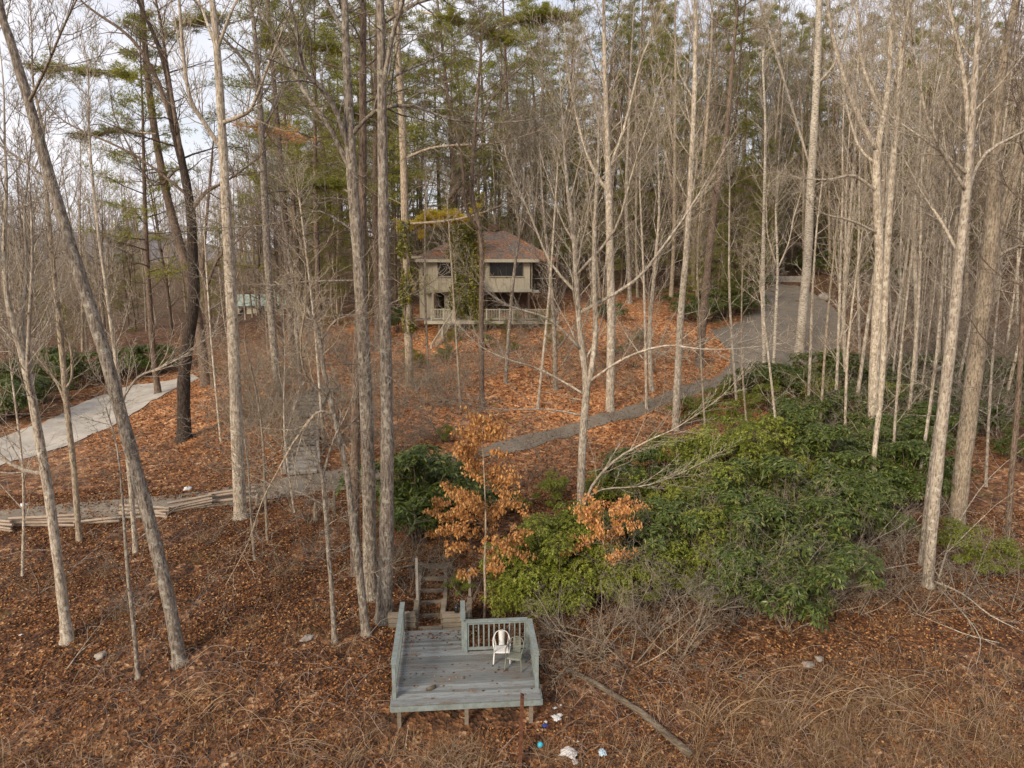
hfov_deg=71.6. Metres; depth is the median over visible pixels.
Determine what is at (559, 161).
bare tree
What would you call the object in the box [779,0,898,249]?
pine tree
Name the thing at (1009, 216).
bare tree
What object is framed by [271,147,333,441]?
sapling
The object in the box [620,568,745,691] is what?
bare shrub
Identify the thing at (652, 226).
hemlock tree
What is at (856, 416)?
rhododendron bush
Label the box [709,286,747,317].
rhododendron bush
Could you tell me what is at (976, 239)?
hemlock tree
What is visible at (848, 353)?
sapling
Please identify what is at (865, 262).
hemlock tree
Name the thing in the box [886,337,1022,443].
bare shrub
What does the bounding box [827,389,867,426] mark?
rhododendron bush
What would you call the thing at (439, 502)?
beech sapling
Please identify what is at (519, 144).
bare tree
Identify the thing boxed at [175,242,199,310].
hemlock tree
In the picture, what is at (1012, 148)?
bare tree
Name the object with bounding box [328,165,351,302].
bare tree
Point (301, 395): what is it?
bare shrub
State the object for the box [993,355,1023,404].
rhododendron bush
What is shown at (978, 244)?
bare tree
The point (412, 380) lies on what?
bare shrub
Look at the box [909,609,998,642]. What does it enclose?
fallen branch
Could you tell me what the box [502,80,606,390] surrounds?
fan tree
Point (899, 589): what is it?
bare shrub
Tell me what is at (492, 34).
pine bough
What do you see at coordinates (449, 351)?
laurel bush
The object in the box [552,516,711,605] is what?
bare shrub
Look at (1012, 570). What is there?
bare shrub
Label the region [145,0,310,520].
tall tree
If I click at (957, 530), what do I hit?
laurel bush
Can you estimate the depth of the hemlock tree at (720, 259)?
58.80 m
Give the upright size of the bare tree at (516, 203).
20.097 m
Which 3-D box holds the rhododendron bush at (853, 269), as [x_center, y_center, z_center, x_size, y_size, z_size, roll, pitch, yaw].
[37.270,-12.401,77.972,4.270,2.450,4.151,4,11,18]
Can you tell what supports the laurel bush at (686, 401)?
on the ground at (508, 717)
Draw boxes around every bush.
[0,352,56,391]
[0,366,77,402]
[0,375,52,417]
[0,379,26,415]
[14,346,81,384]
[41,352,96,389]
[68,351,122,381]
[91,346,146,374]
[121,345,162,377]
[127,344,179,374]
[335,460,455,534]
[376,443,483,545]
[391,307,402,332]
[394,464,496,527]
[401,345,418,354]
[403,459,439,507]
[413,354,429,367]
[423,462,485,489]
[432,347,450,360]
[434,424,458,441]
[438,342,458,357]
[441,573,474,595]
[445,327,463,341]
[468,473,503,507]
[470,321,484,331]
[478,333,494,348]
[478,545,550,609]
[479,514,589,588]
[485,316,498,329]
[490,585,539,624]
[500,563,568,616]
[501,490,532,511]
[503,338,522,351]
[504,529,590,596]
[511,536,625,615]
[513,312,521,327]
[523,515,565,546]
[526,500,612,566]
[527,570,579,619]
[528,311,543,327]
[531,469,569,506]
[535,529,622,598]
[536,508,619,571]
[539,525,637,601]
[546,331,563,345]
[549,467,725,568]
[574,542,657,607]
[581,531,643,580]
[585,473,623,510]
[587,298,629,319]
[588,450,655,499]
[597,446,697,504]
[598,468,668,524]
[601,512,647,551]
[603,341,622,353]
[607,496,724,574]
[608,562,666,608]
[621,484,701,540]
[628,329,647,345]
[631,432,681,466]
[642,538,712,596]
[648,432,712,479]
[650,430,762,504]
[660,292,700,320]
[664,461,760,535]
[665,395,705,426]
[665,506,739,577]
[666,458,745,514]
[667,485,789,562]
[675,414,767,466]
[678,422,728,458]
[681,543,783,623]
[682,395,722,428]
[686,502,817,599]
[687,281,731,299]
[688,425,804,489]
[691,297,727,323]
[692,563,735,607]
[699,387,724,407]
[701,399,766,433]
[704,453,850,546]
[708,289,731,318]
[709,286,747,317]
[714,378,741,399]
[720,367,788,399]
[723,413,818,461]
[726,389,762,414]
[727,421,781,452]
[730,271,774,298]
[731,287,769,311]
[731,442,791,494]
[736,495,826,563]
[739,361,816,393]
[741,529,885,632]
[752,248,781,270]
[752,377,789,409]
[753,403,851,472]
[758,396,818,439]
[761,367,815,402]
[764,454,846,500]
[772,496,885,568]
[775,352,843,388]
[782,461,885,538]
[784,250,818,274]
[788,423,878,487]
[797,375,848,406]
[803,391,848,425]
[804,369,866,405]
[804,396,888,447]
[805,449,910,507]
[806,348,856,382]
[812,252,837,274]
[816,478,896,548]
[826,352,894,381]
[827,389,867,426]
[833,261,872,279]
[835,411,932,452]
[841,367,907,404]
[844,424,979,489]
[844,478,920,543]
[849,381,924,416]
[854,391,919,417]
[854,426,911,469]
[860,382,960,433]
[865,261,902,287]
[867,352,920,385]
[876,439,955,513]
[880,400,982,446]
[887,354,965,399]
[887,409,952,443]
[894,370,919,392]
[906,385,961,411]
[910,448,952,497]
[916,515,992,565]
[918,355,998,379]
[940,371,1023,403]
[950,397,1023,436]
[950,544,1006,575]
[956,340,997,361]
[974,536,1023,577]
[986,356,1015,402]
[989,427,1023,461]
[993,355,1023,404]
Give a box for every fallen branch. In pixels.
[67,592,127,669]
[829,549,930,592]
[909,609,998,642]
[932,580,1023,634]
[935,585,1005,665]
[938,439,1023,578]
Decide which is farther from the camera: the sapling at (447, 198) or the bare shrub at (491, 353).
the bare shrub at (491, 353)
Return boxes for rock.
[94,650,107,660]
[183,486,191,490]
[299,634,313,641]
[802,661,813,668]
[815,656,823,661]
[818,292,831,300]
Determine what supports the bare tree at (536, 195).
on the ground at (508, 717)
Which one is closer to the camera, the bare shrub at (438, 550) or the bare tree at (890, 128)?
the bare shrub at (438, 550)
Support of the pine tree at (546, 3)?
on the ground at (508, 717)
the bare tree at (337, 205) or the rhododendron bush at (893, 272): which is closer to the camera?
the rhododendron bush at (893, 272)
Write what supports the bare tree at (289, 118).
on the ground at (508, 717)
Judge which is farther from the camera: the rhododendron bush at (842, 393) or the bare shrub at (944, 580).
the rhododendron bush at (842, 393)
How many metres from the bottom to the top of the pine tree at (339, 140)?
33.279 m
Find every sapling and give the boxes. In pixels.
[0,294,58,575]
[62,377,165,680]
[177,180,237,441]
[207,319,298,540]
[221,413,271,560]
[246,285,326,512]
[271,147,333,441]
[407,141,450,383]
[418,150,477,409]
[422,496,472,560]
[433,405,537,618]
[529,118,583,407]
[558,486,652,605]
[623,131,668,409]
[674,207,721,437]
[704,129,748,409]
[708,201,773,421]
[728,224,800,457]
[789,120,859,395]
[804,147,868,439]
[810,174,894,441]
[860,180,952,441]
[886,101,958,415]
[887,145,944,411]
[902,108,990,505]
[908,53,990,402]
[952,195,1023,486]
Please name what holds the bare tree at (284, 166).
on the ground at (508, 717)
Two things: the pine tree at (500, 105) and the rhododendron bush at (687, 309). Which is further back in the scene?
the pine tree at (500, 105)
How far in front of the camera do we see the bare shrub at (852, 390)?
39.16 m
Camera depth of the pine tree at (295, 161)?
88.74 m
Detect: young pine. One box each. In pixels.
[25,284,52,338]
[54,303,85,347]
[200,262,224,321]
[444,331,452,357]
[500,319,511,344]
[539,307,556,342]
[685,245,704,302]
[720,267,737,315]
[823,228,842,277]
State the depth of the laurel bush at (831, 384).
41.48 m
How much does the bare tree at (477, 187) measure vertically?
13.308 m
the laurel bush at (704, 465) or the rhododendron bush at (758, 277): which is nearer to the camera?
the laurel bush at (704, 465)
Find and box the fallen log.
[565,667,693,758]
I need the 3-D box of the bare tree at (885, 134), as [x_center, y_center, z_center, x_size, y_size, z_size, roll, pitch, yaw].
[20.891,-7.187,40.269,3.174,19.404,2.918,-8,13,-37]
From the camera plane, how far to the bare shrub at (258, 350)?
53.58 m
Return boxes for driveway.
[0,284,841,526]
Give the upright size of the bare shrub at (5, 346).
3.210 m
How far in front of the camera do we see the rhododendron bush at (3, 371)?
49.15 m
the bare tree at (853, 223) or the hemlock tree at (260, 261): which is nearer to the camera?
the bare tree at (853, 223)
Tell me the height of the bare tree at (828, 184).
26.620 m
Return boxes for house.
[237,294,303,313]
[397,224,558,348]
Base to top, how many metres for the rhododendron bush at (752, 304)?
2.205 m
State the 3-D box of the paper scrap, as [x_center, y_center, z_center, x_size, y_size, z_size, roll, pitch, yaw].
[1.141,8.596,18.316,0.212,0.070,0.261,-5,12,-25]
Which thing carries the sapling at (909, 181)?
on the ground at (508, 717)
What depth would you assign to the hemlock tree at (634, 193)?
93.88 m
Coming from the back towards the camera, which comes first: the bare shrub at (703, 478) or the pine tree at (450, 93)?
the pine tree at (450, 93)
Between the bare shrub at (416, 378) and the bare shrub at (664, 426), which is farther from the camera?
the bare shrub at (416, 378)
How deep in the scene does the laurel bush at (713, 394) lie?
41.24 m
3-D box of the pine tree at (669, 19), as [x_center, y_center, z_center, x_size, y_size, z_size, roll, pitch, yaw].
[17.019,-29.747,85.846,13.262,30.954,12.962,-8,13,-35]
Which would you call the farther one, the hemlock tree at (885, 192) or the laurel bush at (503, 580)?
the hemlock tree at (885, 192)
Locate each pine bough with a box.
[22,39,154,90]
[63,120,158,145]
[146,3,234,45]
[227,110,320,148]
[237,17,358,58]
[291,173,347,196]
[319,97,398,135]
[391,202,481,237]
[422,0,528,50]
[496,0,583,44]
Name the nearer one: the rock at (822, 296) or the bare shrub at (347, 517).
the bare shrub at (347, 517)
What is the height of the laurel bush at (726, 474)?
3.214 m
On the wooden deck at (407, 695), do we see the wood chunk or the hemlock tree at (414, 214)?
the wood chunk
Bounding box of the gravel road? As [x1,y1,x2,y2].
[0,374,196,464]
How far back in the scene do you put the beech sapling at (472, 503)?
21.01 m
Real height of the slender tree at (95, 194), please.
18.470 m
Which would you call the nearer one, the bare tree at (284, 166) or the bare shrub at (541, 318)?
the bare shrub at (541, 318)
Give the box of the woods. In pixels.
[0,0,1023,304]
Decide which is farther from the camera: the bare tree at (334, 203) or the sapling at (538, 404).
the bare tree at (334, 203)
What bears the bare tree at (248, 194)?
on the ground at (508, 717)
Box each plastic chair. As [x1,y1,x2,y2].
[492,630,510,664]
[504,636,524,672]
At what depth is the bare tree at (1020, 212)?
61.73 m
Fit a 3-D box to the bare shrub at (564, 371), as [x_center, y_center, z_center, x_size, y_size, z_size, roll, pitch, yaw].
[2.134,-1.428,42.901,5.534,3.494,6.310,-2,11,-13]
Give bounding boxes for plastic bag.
[560,746,578,760]
[598,748,606,756]
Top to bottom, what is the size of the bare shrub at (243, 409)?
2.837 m
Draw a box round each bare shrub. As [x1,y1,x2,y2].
[0,315,47,349]
[0,553,89,603]
[1,329,22,354]
[23,329,70,353]
[24,452,69,485]
[43,332,124,364]
[48,285,96,312]
[52,278,116,310]
[77,546,116,579]
[79,300,125,329]
[97,575,152,613]
[113,304,158,323]
[114,288,177,328]
[139,274,201,303]
[140,444,189,467]
[160,336,264,382]
[168,283,222,312]
[171,332,270,380]
[182,507,238,547]
[184,445,252,473]
[187,365,349,441]
[189,382,279,427]
[190,366,271,412]
[191,376,274,421]
[192,396,254,428]
[193,394,308,455]
[197,348,302,406]
[199,320,294,380]
[210,383,349,462]
[211,353,292,407]
[211,376,293,440]
[217,354,311,411]
[218,375,286,431]
[219,356,298,403]
[222,394,271,421]
[240,334,267,350]
[240,336,270,365]
[243,340,283,372]
[243,364,374,425]
[247,346,314,396]
[247,380,300,418]
[248,342,328,386]
[251,365,337,402]
[254,371,338,420]
[255,400,317,426]
[256,549,304,576]
[265,321,353,366]
[273,481,335,525]
[275,420,317,447]
[279,343,314,369]
[280,519,348,555]
[285,317,342,350]
[288,397,424,465]
[290,333,379,373]
[290,361,346,396]
[290,363,314,386]
[290,373,335,395]
[300,388,345,430]
[303,390,415,442]
[306,385,374,427]
[309,325,353,356]
[311,324,379,375]
[313,332,379,365]
[319,414,350,444]
[322,329,418,389]
[329,372,375,400]
[329,501,378,529]
[330,372,378,394]
[333,373,449,446]
[333,379,408,419]
[340,344,414,378]
[344,349,451,405]
[351,361,413,396]
[360,538,408,576]
[370,329,437,378]
[374,408,433,451]
[374,415,431,450]
[376,359,459,403]
[377,522,432,571]
[377,550,439,596]
[378,391,420,414]
[392,340,489,392]
[392,375,446,409]
[393,366,504,440]
[394,351,440,378]
[396,364,437,389]
[396,540,453,578]
[398,347,494,406]
[398,366,433,387]
[398,372,458,415]
[400,407,451,437]
[400,534,473,567]
[408,413,457,442]
[414,310,485,360]
[418,356,458,391]
[428,340,467,364]
[431,381,474,417]
[431,547,482,590]
[433,360,478,383]
[433,558,490,608]
[436,346,510,388]
[457,321,484,342]
[459,335,518,371]
[461,337,527,373]
[467,312,501,332]
[472,434,514,465]
[473,314,550,370]
[484,323,506,342]
[484,333,533,362]
[486,304,526,328]
[491,314,530,345]
[496,448,548,492]
[503,333,603,384]
[503,419,577,460]
[507,414,541,447]
[512,311,543,331]
[515,627,586,681]
[518,590,594,641]
[523,414,577,444]
[523,553,691,700]
[523,577,626,666]
[524,305,563,331]
[527,549,725,688]
[531,351,605,391]
[532,315,592,348]
[532,319,641,373]
[533,445,595,486]
[546,327,589,358]
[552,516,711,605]
[553,379,591,405]
[560,426,603,451]
[567,493,759,625]
[569,322,657,372]
[586,429,651,464]
[591,395,640,421]
[593,343,723,415]
[594,363,644,395]
[594,563,706,643]
[596,365,643,387]
[599,322,640,345]
[604,319,671,367]
[615,328,672,360]
[619,400,674,434]
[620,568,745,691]
[626,479,776,547]
[628,523,760,651]
[635,401,698,444]
[640,396,691,415]
[643,325,699,361]
[646,459,792,528]
[647,525,829,626]
[651,355,714,396]
[653,335,703,363]
[666,316,729,354]
[671,416,736,455]
[671,492,835,595]
[679,511,840,632]
[680,377,709,402]
[681,511,799,564]
[683,449,849,533]
[721,483,856,576]
[741,545,875,639]
[749,500,895,618]
[750,400,852,445]
[755,344,954,424]
[761,538,884,625]
[767,474,853,525]
[769,300,922,360]
[778,527,853,579]
[782,361,956,428]
[788,533,930,605]
[789,411,900,450]
[790,472,942,555]
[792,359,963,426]
[794,281,891,349]
[800,333,930,386]
[814,567,925,619]
[822,253,906,294]
[827,314,1000,369]
[833,327,931,382]
[834,330,924,370]
[835,279,893,318]
[835,470,968,551]
[842,335,990,395]
[845,412,954,454]
[847,274,973,329]
[848,266,893,297]
[852,300,987,369]
[858,501,995,587]
[862,264,934,303]
[862,267,946,317]
[863,541,940,603]
[864,269,935,316]
[876,554,990,625]
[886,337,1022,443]
[892,301,1005,350]
[897,522,1016,619]
[902,288,1019,369]
[907,293,965,318]
[907,328,1023,420]
[908,278,974,329]
[910,340,991,361]
[910,348,1010,405]
[913,347,1023,452]
[918,344,1013,401]
[922,327,1017,385]
[925,289,1017,336]
[932,325,1011,384]
[933,290,1019,334]
[940,495,1023,581]
[946,267,1021,302]
[952,382,1014,428]
[956,331,1016,372]
[960,560,1023,628]
[983,353,1023,410]
[986,332,1017,371]
[987,331,1023,399]
[991,299,1019,343]
[991,300,1020,342]
[994,269,1021,301]
[995,326,1018,375]
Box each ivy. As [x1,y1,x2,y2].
[395,220,415,333]
[445,223,478,329]
[467,191,486,320]
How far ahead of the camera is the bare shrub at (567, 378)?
41.38 m
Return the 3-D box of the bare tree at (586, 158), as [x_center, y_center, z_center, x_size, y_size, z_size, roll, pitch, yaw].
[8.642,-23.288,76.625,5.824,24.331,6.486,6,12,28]
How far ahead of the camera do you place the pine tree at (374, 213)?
53.00 m
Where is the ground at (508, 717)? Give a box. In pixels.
[0,155,1023,767]
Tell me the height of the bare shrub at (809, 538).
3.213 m
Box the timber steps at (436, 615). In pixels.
[418,563,451,629]
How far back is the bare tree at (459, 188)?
79.80 m
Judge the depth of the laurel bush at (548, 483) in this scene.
28.73 m
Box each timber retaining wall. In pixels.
[388,598,419,629]
[440,597,471,633]
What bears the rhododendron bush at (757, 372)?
on the ground at (508, 717)
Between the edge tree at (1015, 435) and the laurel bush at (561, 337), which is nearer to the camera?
the edge tree at (1015, 435)
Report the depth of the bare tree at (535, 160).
87.44 m
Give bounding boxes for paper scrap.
[551,714,560,721]
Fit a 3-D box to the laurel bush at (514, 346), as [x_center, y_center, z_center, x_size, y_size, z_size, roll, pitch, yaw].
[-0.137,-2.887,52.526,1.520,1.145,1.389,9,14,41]
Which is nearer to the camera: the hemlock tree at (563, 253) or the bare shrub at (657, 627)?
the bare shrub at (657, 627)
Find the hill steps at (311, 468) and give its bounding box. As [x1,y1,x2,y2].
[283,384,339,474]
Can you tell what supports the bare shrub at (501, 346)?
on the ground at (508, 717)
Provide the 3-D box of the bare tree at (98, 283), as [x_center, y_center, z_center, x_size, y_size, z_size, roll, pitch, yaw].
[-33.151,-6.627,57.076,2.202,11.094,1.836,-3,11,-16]
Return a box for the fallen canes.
[119,639,975,754]
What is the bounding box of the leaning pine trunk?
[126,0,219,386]
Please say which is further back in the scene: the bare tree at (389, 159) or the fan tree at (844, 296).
the bare tree at (389, 159)
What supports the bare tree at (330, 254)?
on the ground at (508, 717)
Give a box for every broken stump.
[313,502,317,522]
[332,491,336,511]
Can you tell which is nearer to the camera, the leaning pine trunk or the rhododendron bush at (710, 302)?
the leaning pine trunk
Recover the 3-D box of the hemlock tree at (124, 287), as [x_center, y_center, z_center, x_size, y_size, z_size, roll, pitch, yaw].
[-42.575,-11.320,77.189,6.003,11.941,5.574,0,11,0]
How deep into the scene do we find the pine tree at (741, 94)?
85.17 m
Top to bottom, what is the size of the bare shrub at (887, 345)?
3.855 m
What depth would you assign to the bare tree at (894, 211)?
46.61 m
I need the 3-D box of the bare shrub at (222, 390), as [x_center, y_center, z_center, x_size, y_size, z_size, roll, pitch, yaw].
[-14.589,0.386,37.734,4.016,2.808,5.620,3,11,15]
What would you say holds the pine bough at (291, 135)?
attached to the pine tree at (237, 85)
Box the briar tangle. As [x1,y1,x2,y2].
[0,427,1023,767]
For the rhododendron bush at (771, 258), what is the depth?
82.98 m
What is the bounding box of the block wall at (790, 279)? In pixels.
[765,276,800,281]
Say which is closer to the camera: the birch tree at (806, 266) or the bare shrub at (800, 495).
the bare shrub at (800, 495)
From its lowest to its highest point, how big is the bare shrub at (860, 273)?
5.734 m
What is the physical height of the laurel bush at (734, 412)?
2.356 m
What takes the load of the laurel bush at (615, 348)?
on the ground at (508, 717)
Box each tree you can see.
[0,0,119,541]
[0,0,138,646]
[0,0,218,669]
[0,142,80,364]
[0,149,50,334]
[0,162,20,290]
[0,164,67,337]
[0,212,22,320]
[14,187,48,308]
[15,252,48,321]
[20,0,285,442]
[23,137,108,351]
[24,171,67,321]
[33,190,67,286]
[37,222,62,295]
[38,0,241,553]
[38,241,64,339]
[49,216,65,311]
[53,118,119,362]
[63,162,99,314]
[74,7,250,393]
[75,176,125,335]
[82,166,120,298]
[84,233,113,338]
[85,259,113,323]
[88,213,105,307]
[97,186,155,329]
[103,225,145,330]
[106,156,141,302]
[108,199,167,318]
[111,161,165,323]
[123,123,187,334]
[129,205,144,297]
[130,235,146,330]
[136,0,583,602]
[141,163,206,311]
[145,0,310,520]
[149,161,186,311]
[150,214,178,307]
[154,285,408,644]
[173,0,332,400]
[174,147,221,290]
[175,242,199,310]
[181,184,215,312]
[184,106,278,387]
[188,0,375,365]
[198,198,483,637]
[199,231,220,339]
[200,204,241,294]
[201,213,237,333]
[210,151,259,311]
[211,146,255,319]
[216,143,259,317]
[224,0,351,329]
[224,71,290,310]
[227,96,271,293]
[229,119,283,286]
[230,0,399,336]
[232,171,265,314]
[237,163,277,319]
[243,50,321,287]
[244,225,277,293]
[245,174,314,359]
[246,3,413,313]
[246,111,291,278]
[246,135,327,381]
[253,246,275,356]
[255,56,333,280]
[258,201,301,330]
[268,120,299,279]
[269,136,291,301]
[272,109,311,284]
[272,161,309,309]
[275,140,340,320]
[280,0,439,578]
[289,150,349,308]
[291,152,326,307]
[292,0,458,350]
[293,78,331,257]
[297,117,344,300]
[298,188,353,325]
[300,1,432,307]
[302,33,391,293]
[305,164,349,294]
[314,94,417,291]
[318,136,356,290]
[319,73,372,265]
[320,0,534,625]
[320,143,351,293]
[321,176,340,312]
[322,153,350,325]
[323,157,373,319]
[324,9,396,273]
[326,0,438,255]
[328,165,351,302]
[329,160,398,313]
[338,134,373,290]
[348,0,554,386]
[357,7,450,213]
[366,151,422,303]
[367,66,413,291]
[367,184,416,283]
[368,79,428,277]
[388,98,435,294]
[389,30,478,289]
[389,131,414,297]
[390,0,532,237]
[390,62,450,251]
[393,54,442,248]
[393,172,441,299]
[396,13,476,243]
[415,23,491,232]
[416,0,581,408]
[427,186,456,246]
[428,0,514,230]
[430,0,531,230]
[430,65,473,242]
[434,89,485,209]
[436,32,502,236]
[448,65,488,210]
[450,0,586,245]
[454,10,538,223]
[457,45,528,230]
[461,168,485,225]
[462,101,514,221]
[466,29,536,231]
[481,0,574,241]
[482,149,519,236]
[488,27,552,240]
[489,80,538,238]
[493,86,573,383]
[496,98,538,242]
[497,25,570,252]
[501,35,529,235]
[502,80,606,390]
[503,65,539,232]
[504,1,585,246]
[513,138,568,273]
[519,80,563,249]
[520,0,620,275]
[521,62,563,243]
[530,151,579,291]
[535,10,598,253]
[538,80,582,263]
[541,107,590,263]
[542,17,604,237]
[545,0,669,411]
[551,150,603,283]
[552,59,586,238]
[554,4,588,234]
[557,0,687,284]
[563,15,655,248]
[563,75,593,249]
[564,143,623,279]
[565,0,652,264]
[567,48,604,277]
[567,101,616,297]
[568,117,626,270]
[574,11,667,279]
[575,0,661,213]
[576,0,671,303]
[588,60,658,246]
[596,155,624,298]
[597,63,672,240]
[599,0,690,272]
[601,172,645,293]
[604,89,666,258]
[605,64,657,297]
[605,78,685,391]
[607,37,642,253]
[614,109,643,269]
[614,111,678,274]
[619,15,679,250]
[619,154,679,292]
[621,0,690,263]
[622,0,709,296]
[624,31,711,286]
[632,0,709,250]
[637,99,693,272]
[638,0,713,213]
[646,0,755,290]
[651,101,711,261]
[653,0,723,430]
[654,15,721,236]
[658,138,718,284]
[662,9,759,190]
[663,192,672,288]
[667,84,724,298]
[668,51,722,290]
[669,0,778,367]
[672,0,791,279]
[674,138,705,275]
[675,92,750,276]
[676,0,800,270]
[676,1,743,216]
[677,136,744,297]
[677,148,707,283]
[680,0,739,218]
[680,0,771,242]
[683,0,760,281]
[701,222,740,322]
[709,16,800,262]
[715,155,774,290]
[720,1,811,228]
[727,16,758,238]
[728,2,804,239]
[728,209,769,315]
[730,139,792,275]
[734,0,796,364]
[734,0,840,255]
[736,0,827,270]
[737,44,775,251]
[737,153,822,362]
[738,2,810,214]
[740,174,783,287]
[741,2,808,274]
[743,111,802,267]
[744,0,844,285]
[745,0,936,443]
[746,11,831,245]
[750,0,861,356]
[756,132,817,271]
[757,4,840,248]
[762,49,813,253]
[777,23,830,264]
[779,0,854,208]
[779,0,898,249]
[784,18,845,222]
[784,29,873,404]
[784,42,829,232]
[784,82,839,251]
[785,16,846,234]
[787,120,837,249]
[799,27,859,264]
[808,0,907,407]
[808,34,904,285]
[811,0,905,225]
[813,153,855,264]
[817,0,1023,589]
[818,22,874,347]
[821,72,847,240]
[822,55,896,223]
[822,107,871,249]
[827,9,864,226]
[827,124,870,342]
[828,0,931,310]
[828,193,874,292]
[832,0,895,286]
[833,33,890,353]
[835,12,905,222]
[838,2,926,426]
[839,205,862,282]
[840,147,866,346]
[847,0,994,267]
[849,169,873,269]
[851,80,918,362]
[852,0,957,474]
[853,1,918,263]
[853,132,904,264]
[857,0,931,150]
[858,62,923,356]
[860,42,918,205]
[864,0,974,394]
[868,0,934,233]
[870,22,972,209]
[870,24,962,367]
[870,79,956,381]
[871,25,935,222]
[873,148,918,258]
[881,63,929,332]
[881,89,941,238]
[882,43,953,269]
[887,129,912,311]
[890,178,936,284]
[891,0,1004,304]
[891,162,932,347]
[892,80,961,354]
[894,89,978,255]
[902,150,960,382]
[905,0,960,202]
[909,163,954,369]
[910,158,943,248]
[912,0,1008,221]
[914,6,952,238]
[916,140,946,338]
[918,78,988,332]
[921,136,969,378]
[922,0,1023,264]
[924,127,975,355]
[925,0,1011,313]
[926,8,1014,226]
[926,36,1012,248]
[928,0,1023,537]
[930,1,1011,225]
[930,164,978,259]
[934,4,1017,196]
[937,175,984,285]
[942,53,1023,391]
[945,1,1023,234]
[952,113,1019,361]
[955,18,1003,229]
[955,83,1011,234]
[961,0,1023,556]
[964,18,1023,319]
[964,30,1023,229]
[967,89,1023,310]
[969,20,1012,136]
[969,62,1023,303]
[970,107,1023,260]
[975,130,1019,262]
[977,129,1023,288]
[979,23,1023,301]
[982,20,1012,149]
[988,0,1023,154]
[990,123,1023,353]
[997,249,1022,411]
[998,37,1023,235]
[1001,122,1023,313]
[1001,164,1023,287]
[1002,57,1023,322]
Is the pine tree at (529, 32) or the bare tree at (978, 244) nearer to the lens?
the bare tree at (978, 244)
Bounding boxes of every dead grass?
[0,659,1023,767]
[1,531,1023,767]
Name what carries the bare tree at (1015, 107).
on the ground at (508, 717)
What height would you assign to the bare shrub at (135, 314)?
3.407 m
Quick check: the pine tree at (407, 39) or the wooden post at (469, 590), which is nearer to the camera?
the wooden post at (469, 590)
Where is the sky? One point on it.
(203, 40)
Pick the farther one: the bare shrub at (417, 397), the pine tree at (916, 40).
the pine tree at (916, 40)
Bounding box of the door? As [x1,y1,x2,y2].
[438,293,443,314]
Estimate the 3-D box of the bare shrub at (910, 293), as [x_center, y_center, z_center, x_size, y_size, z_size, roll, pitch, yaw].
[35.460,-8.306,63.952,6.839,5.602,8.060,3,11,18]
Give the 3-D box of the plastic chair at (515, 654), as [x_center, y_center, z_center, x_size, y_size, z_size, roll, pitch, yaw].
[0.090,7.350,19.353,0.516,0.777,0.508,3,11,14]
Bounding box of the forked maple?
[423,0,806,506]
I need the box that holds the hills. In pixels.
[0,229,350,262]
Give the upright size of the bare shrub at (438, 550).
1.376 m
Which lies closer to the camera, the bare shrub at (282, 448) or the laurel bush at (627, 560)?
the laurel bush at (627, 560)
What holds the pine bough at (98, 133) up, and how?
attached to the pine tree at (149, 293)
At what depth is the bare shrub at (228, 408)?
36.14 m
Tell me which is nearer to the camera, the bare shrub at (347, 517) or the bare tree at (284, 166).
the bare shrub at (347, 517)
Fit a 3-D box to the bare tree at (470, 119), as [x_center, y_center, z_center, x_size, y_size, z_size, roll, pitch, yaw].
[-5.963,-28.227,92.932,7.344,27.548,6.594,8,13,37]
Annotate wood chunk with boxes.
[426,684,436,690]
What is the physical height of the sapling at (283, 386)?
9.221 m
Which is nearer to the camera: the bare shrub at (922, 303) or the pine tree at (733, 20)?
the bare shrub at (922, 303)
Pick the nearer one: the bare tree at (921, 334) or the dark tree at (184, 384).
the dark tree at (184, 384)
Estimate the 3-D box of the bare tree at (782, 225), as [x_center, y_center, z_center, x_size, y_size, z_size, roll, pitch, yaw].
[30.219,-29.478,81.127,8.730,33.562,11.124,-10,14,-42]
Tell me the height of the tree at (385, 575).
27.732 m
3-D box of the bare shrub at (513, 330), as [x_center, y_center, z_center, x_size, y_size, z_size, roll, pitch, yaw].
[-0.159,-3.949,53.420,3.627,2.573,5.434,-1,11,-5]
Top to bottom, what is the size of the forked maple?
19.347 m
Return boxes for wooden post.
[415,558,418,599]
[468,569,470,597]
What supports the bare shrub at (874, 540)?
on the ground at (508, 717)
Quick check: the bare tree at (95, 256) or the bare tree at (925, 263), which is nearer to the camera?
the bare tree at (925, 263)
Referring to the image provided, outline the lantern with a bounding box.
[454,602,458,612]
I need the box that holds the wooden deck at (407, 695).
[390,600,542,728]
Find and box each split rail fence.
[0,514,74,531]
[73,509,169,523]
[118,504,169,517]
[165,486,256,513]
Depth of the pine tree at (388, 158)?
96.21 m
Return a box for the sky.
[0,0,1023,249]
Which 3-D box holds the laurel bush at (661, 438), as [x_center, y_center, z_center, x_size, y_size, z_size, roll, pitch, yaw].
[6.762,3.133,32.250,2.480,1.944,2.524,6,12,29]
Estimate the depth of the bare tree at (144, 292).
74.35 m
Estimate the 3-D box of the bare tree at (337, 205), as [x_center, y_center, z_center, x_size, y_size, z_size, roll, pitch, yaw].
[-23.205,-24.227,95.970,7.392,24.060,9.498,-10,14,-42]
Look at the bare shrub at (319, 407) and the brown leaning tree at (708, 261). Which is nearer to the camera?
the bare shrub at (319, 407)
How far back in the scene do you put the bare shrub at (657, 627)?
20.66 m
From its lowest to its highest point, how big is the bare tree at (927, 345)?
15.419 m
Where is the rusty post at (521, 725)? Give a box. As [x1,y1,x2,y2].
[518,693,523,767]
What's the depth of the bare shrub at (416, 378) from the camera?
41.09 m
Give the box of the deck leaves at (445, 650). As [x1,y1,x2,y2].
[403,630,531,698]
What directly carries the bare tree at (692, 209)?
on the ground at (508, 717)
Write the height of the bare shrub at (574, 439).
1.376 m
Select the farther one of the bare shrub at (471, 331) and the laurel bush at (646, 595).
the bare shrub at (471, 331)
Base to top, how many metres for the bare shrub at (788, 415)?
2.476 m

